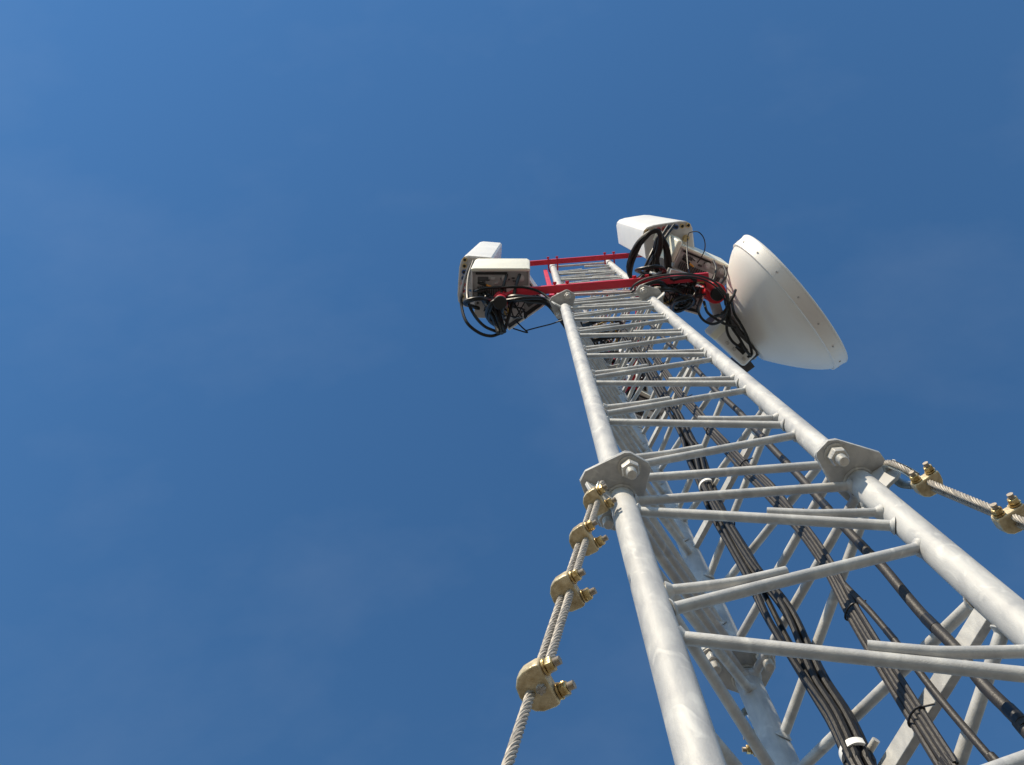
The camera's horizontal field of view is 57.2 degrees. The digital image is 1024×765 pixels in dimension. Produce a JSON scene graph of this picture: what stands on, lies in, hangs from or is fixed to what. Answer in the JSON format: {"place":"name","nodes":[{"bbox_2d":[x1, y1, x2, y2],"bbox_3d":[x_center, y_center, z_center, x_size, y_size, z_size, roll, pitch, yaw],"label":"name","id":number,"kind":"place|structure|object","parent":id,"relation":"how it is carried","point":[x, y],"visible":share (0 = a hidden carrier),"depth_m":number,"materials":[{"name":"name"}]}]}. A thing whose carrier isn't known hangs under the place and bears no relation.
{"place":"outdoors","nodes":[
{"label":"outdoors","id":0,"kind":"place"},
{"bbox_2d":[0,0,1023,764],"label":"sky","id":1,"kind":"structure","parent":0,"point":[269,495],"materials":[{"name":"blue"}]},
{"label":"ground","id":2,"kind":"structure","parent":0,"visible":0},
{"bbox_2d":[549,260,1023,764],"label":"lattice mast","id":3,"kind":"object","parent":2,"relation":"on","point":[725,653],"visible":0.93,"depth_m":1.62,"materials":[{"name":"metal"}]},
{"bbox_2d":[527,317,588,330],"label":"jumper cable","id":4,"kind":"object","parent":3,"relation":"attached to","point":[547,324],"visible":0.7,"depth_m":4.97,"materials":[{"name":"black rubber"}]},
{"bbox_2d":[513,320,527,332],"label":"jumper cable","id":5,"kind":"object","parent":4,"relation":"attached to","point":[521,327],"visible":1,"depth_m":5.00,"materials":[{"name":"black rubber"}]},
{"bbox_2d":[501,480,616,764],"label":"guy rope","id":6,"kind":"object","parent":3,"relation":"hanging from","point":[538,688],"visible":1,"depth_m":1.06,"materials":[{"name":"metal"}]},
{"bbox_2d":[583,321,623,332],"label":"coiled cable","id":7,"kind":"object","parent":3,"relation":"attached to","point":[587,324],"visible":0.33,"depth_m":5.10,"materials":[{"name":"black rubber"}]},
{"bbox_2d":[591,337,620,344],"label":"coiled cable","id":8,"kind":"object","parent":3,"relation":"attached to","point":[594,340],"visible":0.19,"depth_m":5.03,"materials":[{"name":"black rubber"}]},
{"bbox_2d":[493,251,725,400],"bbox_3d":[0.574,-0.436,6.205,1.270,2.458,0.701,-4,-79,2],"label":"antenna frame","id":9,"kind":"object","parent":3,"relation":"attached to","point":[713,295],"visible":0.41,"depth_m":5.07,"materials":[{"name":"paint"}]},
{"bbox_2d":[457,241,503,306],"bbox_3d":[-0.161,-0.772,6.483,0.285,1.851,0.306,5,-79,0],"label":"panel antenna","id":10,"kind":"object","parent":9,"relation":"attached to","point":[486,250],"visible":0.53,"depth_m":5.67,"materials":[{"name":"white plastic"}]},
{"bbox_2d":[460,260,499,337],"bbox_3d":[-0.209,-0.458,5.279,0.143,0.665,0.406,-27,-81,6],"label":"jumper cable","id":11,"kind":"object","parent":10,"relation":"hanging from","point":[469,325],"visible":0.98,"depth_m":5.04,"materials":[{"name":"black rubber"}]},
{"bbox_2d":[466,260,495,332],"bbox_3d":[-0.191,-0.480,5.283,0.092,0.644,0.381,-25,-80,6],"label":"jumper cable","id":12,"kind":"object","parent":10,"relation":"hanging from","point":[471,309],"visible":0.89,"depth_m":5.04,"materials":[{"name":"black rubber"}]},
{"bbox_2d":[485,299,504,325],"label":"coiled cable","id":13,"kind":"object","parent":9,"relation":"hanging from","point":[489,307],"visible":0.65,"depth_m":5.05,"materials":[{"name":"black rubber"}]},
{"bbox_2d":[485,291,506,332],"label":"jumper cable","id":14,"kind":"object","parent":9,"relation":"attached to","point":[502,321],"visible":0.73,"depth_m":5.01,"materials":[{"name":"black rubber"}]},
{"bbox_2d":[471,259,530,317],"bbox_3d":[-0.058,-0.541,5.340,0.327,0.398,0.307,0,-79,1],"label":"radio unit","id":15,"kind":"object","parent":9,"relation":"attached to","point":[488,272],"visible":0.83,"depth_m":5.17,"materials":[{"name":"white"}]},
{"bbox_2d":[463,296,491,309],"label":"coiled cable","id":16,"kind":"object","parent":15,"relation":"attached to","point":[467,301],"visible":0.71,"depth_m":4.99,"materials":[{"name":"black rubber"}]},
{"bbox_2d":[478,292,499,333],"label":"jumper cable","id":17,"kind":"object","parent":15,"relation":"attached to","point":[491,314],"visible":0.73,"depth_m":5.03,"materials":[{"name":"black rubber"}]},
{"bbox_2d":[481,292,503,334],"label":"jumper cable","id":18,"kind":"object","parent":15,"relation":"attached to","point":[497,316],"visible":0.65,"depth_m":5.01,"materials":[{"name":"black rubber"}]},
{"bbox_2d":[505,273,520,329],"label":"jumper cable","id":19,"kind":"object","parent":15,"relation":"attached to","point":[512,302],"visible":0.94,"depth_m":5.03,"materials":[{"name":"black rubber"}]},
{"bbox_2d":[498,274,507,318],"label":"jumper cable","id":20,"kind":"object","parent":9,"relation":"attached to","point":[502,290],"visible":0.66,"depth_m":5.09,"materials":[{"name":"black rubber"}]},
{"bbox_2d":[464,286,549,298],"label":"jumper cable","id":21,"kind":"object","parent":9,"relation":"attached to","point":[507,287],"visible":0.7,"depth_m":5.07,"materials":[{"name":"black rubber"}]},
{"bbox_2d":[508,294,522,317],"bbox_3d":[0.016,-0.417,5.090,0.141,0.069,0.063,35,-80,-6],"label":"slack wire","id":22,"kind":"object","parent":9,"relation":"attached to","point":[517,309],"visible":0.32,"depth_m":5.08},
{"bbox_2d":[508,302,524,317],"bbox_3d":[-0.042,-0.409,5.109,0.243,0.065,0.102,3,-79,1],"label":"slack wire","id":23,"kind":"object","parent":9,"relation":"attached to","point":[519,310],"visible":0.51,"depth_m":5.10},
{"bbox_2d":[513,305,525,318],"bbox_3d":[0.014,-0.413,5.100,0.188,0.081,0.042,39,-81,-6],"label":"slack wire","id":24,"kind":"object","parent":9,"relation":"attached to","point":[522,309],"visible":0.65,"depth_m":5.13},
{"bbox_2d":[504,276,544,329],"bbox_3d":[0.028,-0.484,5.391,0.259,0.358,0.222,-35,-81,7],"label":"radio unit","id":25,"kind":"object","parent":9,"relation":"attached to","point":[530,309],"visible":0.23,"depth_m":5.25,"materials":[{"name":"white metal"}]},
{"bbox_2d":[507,296,544,303],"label":"coiled cable","id":26,"kind":"object","parent":25,"relation":"hanging from","point":[526,298],"visible":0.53,"depth_m":4.97,"materials":[{"name":"black rubber"}]},
{"bbox_2d":[506,294,563,323],"bbox_3d":[0.200,-0.369,5.003,0.543,0.272,0.133,24,-79,-3],"label":"jumper cable","id":27,"kind":"object","parent":9,"relation":"attached to","point":[546,300],"visible":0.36,"depth_m":5.01,"materials":[{"name":"black rubber"}]},
{"bbox_2d":[508,300,564,328],"bbox_3d":[0.141,-0.386,5.003,0.394,0.268,0.108,19,-79,-3],"label":"jumper cable","id":28,"kind":"object","parent":9,"relation":"attached to","point":[540,302],"visible":0.52,"depth_m":5.02,"materials":[{"name":"black rubber"}]},
{"bbox_2d":[594,321,619,361],"bbox_3d":[0.586,-0.210,5.170,0.120,0.129,0.352,-40,-82,8],"label":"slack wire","id":29,"kind":"object","parent":9,"relation":"attached to","point":[615,330],"visible":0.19,"depth_m":5.11,"materials":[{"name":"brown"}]},
{"bbox_2d":[602,351,631,363],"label":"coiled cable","id":30,"kind":"object","parent":9,"relation":"hanging from","point":[614,360],"visible":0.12,"depth_m":5.09,"materials":[{"name":"black rubber"}]},
{"bbox_2d":[626,365,645,380],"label":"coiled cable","id":31,"kind":"object","parent":9,"relation":"attached to","point":[642,377],"visible":0.12,"depth_m":5.21,"materials":[{"name":"black rubber"}]},
{"bbox_2d":[625,374,647,391],"bbox_3d":[0.607,0.018,5.519,0.357,0.318,0.181,-4,-79,2],"label":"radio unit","id":32,"kind":"object","parent":9,"relation":"attached to","point":[644,388],"visible":0.02,"depth_m":5.39,"materials":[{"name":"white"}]},
{"bbox_2d":[635,387,664,418],"bbox_3d":[0.751,0.119,5.496,0.284,0.378,0.190,24,-79,-4],"label":"radio unit","id":33,"kind":"object","parent":9,"relation":"attached to","point":[644,395],"visible":0.09,"depth_m":5.33,"materials":[{"name":"white metal"}]},
{"bbox_2d":[616,215,694,265],"bbox_3d":[0.946,-0.975,6.420,0.301,1.851,0.292,-4,-79,2],"label":"panel antenna","id":34,"kind":"object","parent":9,"relation":"attached to","point":[631,231],"visible":0.62,"depth_m":5.74,"materials":[{"name":"white plastic"}]},
{"bbox_2d":[644,225,668,265],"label":"jumper cable","id":35,"kind":"object","parent":34,"relation":"attached to","point":[651,252],"visible":0.68,"depth_m":5.33,"materials":[{"name":"black rubber"}]},
{"bbox_2d":[651,224,674,270],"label":"jumper cable","id":36,"kind":"object","parent":34,"relation":"attached to","point":[666,236],"visible":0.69,"depth_m":5.41,"materials":[{"name":"black rubber"}]},
{"bbox_2d":[687,231,705,262],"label":"jumper cable","id":37,"kind":"object","parent":34,"relation":"attached to","point":[704,242],"visible":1,"depth_m":5.13,"materials":[{"name":"black rubber"}]},
{"bbox_2d":[652,285,684,306],"bbox_3d":[0.847,-0.470,5.090,0.213,0.081,0.082,21,-79,-3],"label":"slack wire","id":38,"kind":"object","parent":9,"relation":"attached to","point":[670,297],"visible":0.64,"depth_m":5.09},
{"bbox_2d":[649,267,703,314],"bbox_3d":[0.920,-0.543,5.360,0.310,0.358,0.202,15,-79,-2],"label":"radio unit","id":39,"kind":"object","parent":9,"relation":"attached to","point":[693,309],"visible":0.18,"depth_m":5.22,"materials":[{"name":"white"}]},
{"bbox_2d":[635,264,666,276],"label":"coiled cable","id":40,"kind":"object","parent":39,"relation":"attached to","point":[662,269],"visible":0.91,"depth_m":4.99,"materials":[{"name":"black rubber"}]},
{"bbox_2d":[637,280,667,292],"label":"coiled cable","id":41,"kind":"object","parent":39,"relation":"attached to","point":[662,283],"visible":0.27,"depth_m":4.96,"materials":[{"name":"black rubber"}]},
{"bbox_2d":[653,287,685,304],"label":"coiled cable","id":42,"kind":"object","parent":39,"relation":"attached to","point":[675,290],"visible":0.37,"depth_m":4.97,"materials":[{"name":"black rubber"}]},
{"bbox_2d":[669,294,695,312],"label":"coiled cable","id":43,"kind":"object","parent":39,"relation":"attached to","point":[678,299],"visible":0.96,"depth_m":5.05,"materials":[{"name":"black rubber"}]},
{"bbox_2d":[670,275,696,287],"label":"coiled cable","id":44,"kind":"object","parent":9,"relation":"attached to","point":[694,280],"visible":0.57,"depth_m":5.00,"materials":[{"name":"black rubber"}]},
{"bbox_2d":[663,282,706,307],"bbox_3d":[0.892,-0.461,5.073,0.332,0.070,0.135,-13,-79,4],"label":"slack wire","id":45,"kind":"object","parent":9,"relation":"attached to","point":[689,299],"visible":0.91,"depth_m":5.09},
{"bbox_2d":[673,283,703,302],"bbox_3d":[0.923,-0.487,5.076,0.230,0.099,0.113,-4,-79,2],"label":"slack wire","id":46,"kind":"object","parent":9,"relation":"attached to","point":[691,301],"visible":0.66,"depth_m":5.06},
{"bbox_2d":[653,231,728,285],"bbox_3d":[1.028,-0.719,5.558,0.478,0.378,0.222,26,-79,-4],"label":"radio unit","id":47,"kind":"object","parent":9,"relation":"attached to","point":[677,246],"visible":0.7,"depth_m":5.40,"materials":[{"name":"white metal"}]},
{"bbox_2d":[652,235,671,272],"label":"coiled cable","id":48,"kind":"object","parent":47,"relation":"attached to","point":[667,256],"visible":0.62,"depth_m":5.33,"materials":[{"name":"black rubber"}]},
{"bbox_2d":[686,238,695,291],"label":"jumper cable","id":49,"kind":"object","parent":47,"relation":"attached to","point":[687,262],"visible":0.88,"depth_m":5.24,"materials":[{"name":"rubber"}]},
{"bbox_2d":[711,260,716,281],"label":"jumper cable","id":50,"kind":"object","parent":9,"relation":"attached to","point":[715,272],"visible":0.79,"depth_m":5.19,"materials":[{"name":"black rubber"}]},
{"bbox_2d":[703,301,735,328],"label":"jumper cable","id":51,"kind":"object","parent":9,"relation":"attached to","point":[714,317],"visible":1,"depth_m":4.95,"materials":[{"name":"black rubber"}]},
{"bbox_2d":[721,265,726,283],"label":"jumper cable","id":52,"kind":"object","parent":9,"relation":"attached to","point":[725,276],"visible":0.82,"depth_m":5.20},
{"bbox_2d":[713,289,736,316],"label":"jumper cable","id":53,"kind":"object","parent":9,"relation":"attached to","point":[728,304],"visible":0.96,"depth_m":4.95,"materials":[{"name":"black rubber"}]},
{"bbox_2d":[725,298,740,348],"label":"jumper cable","id":54,"kind":"object","parent":9,"relation":"attached to","point":[731,339],"visible":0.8,"depth_m":4.98,"materials":[{"name":"black rubber"}]},
{"bbox_2d":[728,293,751,357],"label":"jumper cable","id":55,"kind":"object","parent":9,"relation":"attached to","point":[738,336],"visible":0.92,"depth_m":4.97,"materials":[{"name":"black rubber"}]},
{"bbox_2d":[697,293,728,324],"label":"jumper cable","id":56,"kind":"object","parent":55,"relation":"hanging from","point":[707,322],"visible":0.98,"depth_m":4.92,"materials":[{"name":"black rubber"}]},
{"bbox_2d":[706,235,847,371],"bbox_3d":[1.380,-0.321,5.271,0.534,0.901,0.900,-37,-82,8],"label":"dish antenna","id":57,"kind":"object","parent":9,"relation":"attached to","point":[782,317],"visible":0.78,"depth_m":4.96,"materials":[{"name":"white plastic"}]},
{"bbox_2d":[705,317,755,365],"bbox_3d":[1.201,-0.230,5.163,0.262,0.274,0.118,41,-81,-7],"label":"outdoor radio","id":58,"kind":"object","parent":57,"relation":"attached to","point":[717,334],"visible":0.74,"depth_m":5.06,"materials":[{"name":"white metal"}]},
{"bbox_2d":[730,296,752,357],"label":"jumper cable","id":59,"kind":"object","parent":57,"relation":"attached to","point":[742,328],"visible":0.93,"depth_m":4.96,"materials":[{"name":"black rubber"}]},
{"bbox_2d":[626,228,662,278],"bbox_3d":[0.753,-0.722,5.332,0.171,0.115,0.333,20,-79,-3],"label":"coiled cable","id":60,"kind":"object","parent":3,"relation":"hanging from","point":[636,247],"visible":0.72,"depth_m":5.30,"materials":[{"name":"black rubber"}]},
{"bbox_2d":[631,276,725,304],"bbox_3d":[0.887,-0.499,4.920,0.506,0.088,0.134,7,-79,0],"label":"jumper cable","id":61,"kind":"object","parent":3,"relation":"attached to","point":[716,287],"visible":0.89,"depth_m":4.89,"materials":[{"name":"black rubber"}]},
{"bbox_2d":[630,273,727,305],"bbox_3d":[0.905,-0.501,4.923,0.550,0.143,0.165,13,-79,-1],"label":"jumper cable","id":62,"kind":"object","parent":3,"relation":"attached to","point":[691,274],"visible":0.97,"depth_m":4.86,"materials":[{"name":"black rubber"}]},
{"bbox_2d":[619,328,876,764],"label":"cable bundle","id":63,"kind":"object","parent":3,"relation":"attached to","point":[836,712],"visible":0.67,"depth_m":1.64,"materials":[{"name":"black rubber"}]},
{"bbox_2d":[699,478,719,489],"bbox_3d":[0.501,0.268,2.411,0.041,0.013,0.062,25,-79,-4],"label":"cable hanger","id":64,"kind":"object","parent":63,"relation":"attached to","point":[716,481],"visible":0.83,"depth_m":2.40,"materials":[{"name":"white"}]},
{"bbox_2d":[839,737,879,762],"bbox_3d":[0.470,0.508,1.285,0.041,0.013,0.062,25,-79,-4],"label":"cable hanger","id":65,"kind":"object","parent":63,"relation":"attached to","point":[873,744],"visible":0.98,"depth_m":1.28,"materials":[{"name":"white plastic"}]},
{"bbox_2d":[741,707,755,756],"bbox_3d":[0.436,1.139,0.365,0.066,2.970,0.492,-4,-79,2],"label":"guy rope","id":66,"kind":"object","parent":3,"relation":"attached to","point":[747,749],"visible":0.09,"depth_m":1.69,"materials":[{"name":"metal"}]},
{"bbox_2d":[637,337,958,764],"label":"cable bundle","id":67,"kind":"object","parent":3,"relation":"attached to","point":[934,744],"visible":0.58,"depth_m":1.43,"materials":[{"name":"black rubber"}]},
{"bbox_2d":[637,312,1023,738],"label":"feeder cable","id":68,"kind":"object","parent":3,"relation":"attached to","point":[1012,713],"visible":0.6,"depth_m":1.33,"materials":[{"name":"black plastic"}]},
{"bbox_2d":[681,395,998,761],"bbox_3d":[0.529,0.448,0.973,0.011,4.334,0.053,25,-79,-4],"label":"feeder cable","id":69,"kind":"object","parent":3,"relation":"attached to","point":[970,734],"visible":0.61,"depth_m":1.20,"materials":[{"name":"black plastic"}]},
{"bbox_2d":[882,460,1023,533],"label":"guy rope","id":70,"kind":"object","parent":3,"relation":"hanging from","point":[1009,519],"visible":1,"depth_m":1.47,"materials":[{"name":"metal"}]}
]}

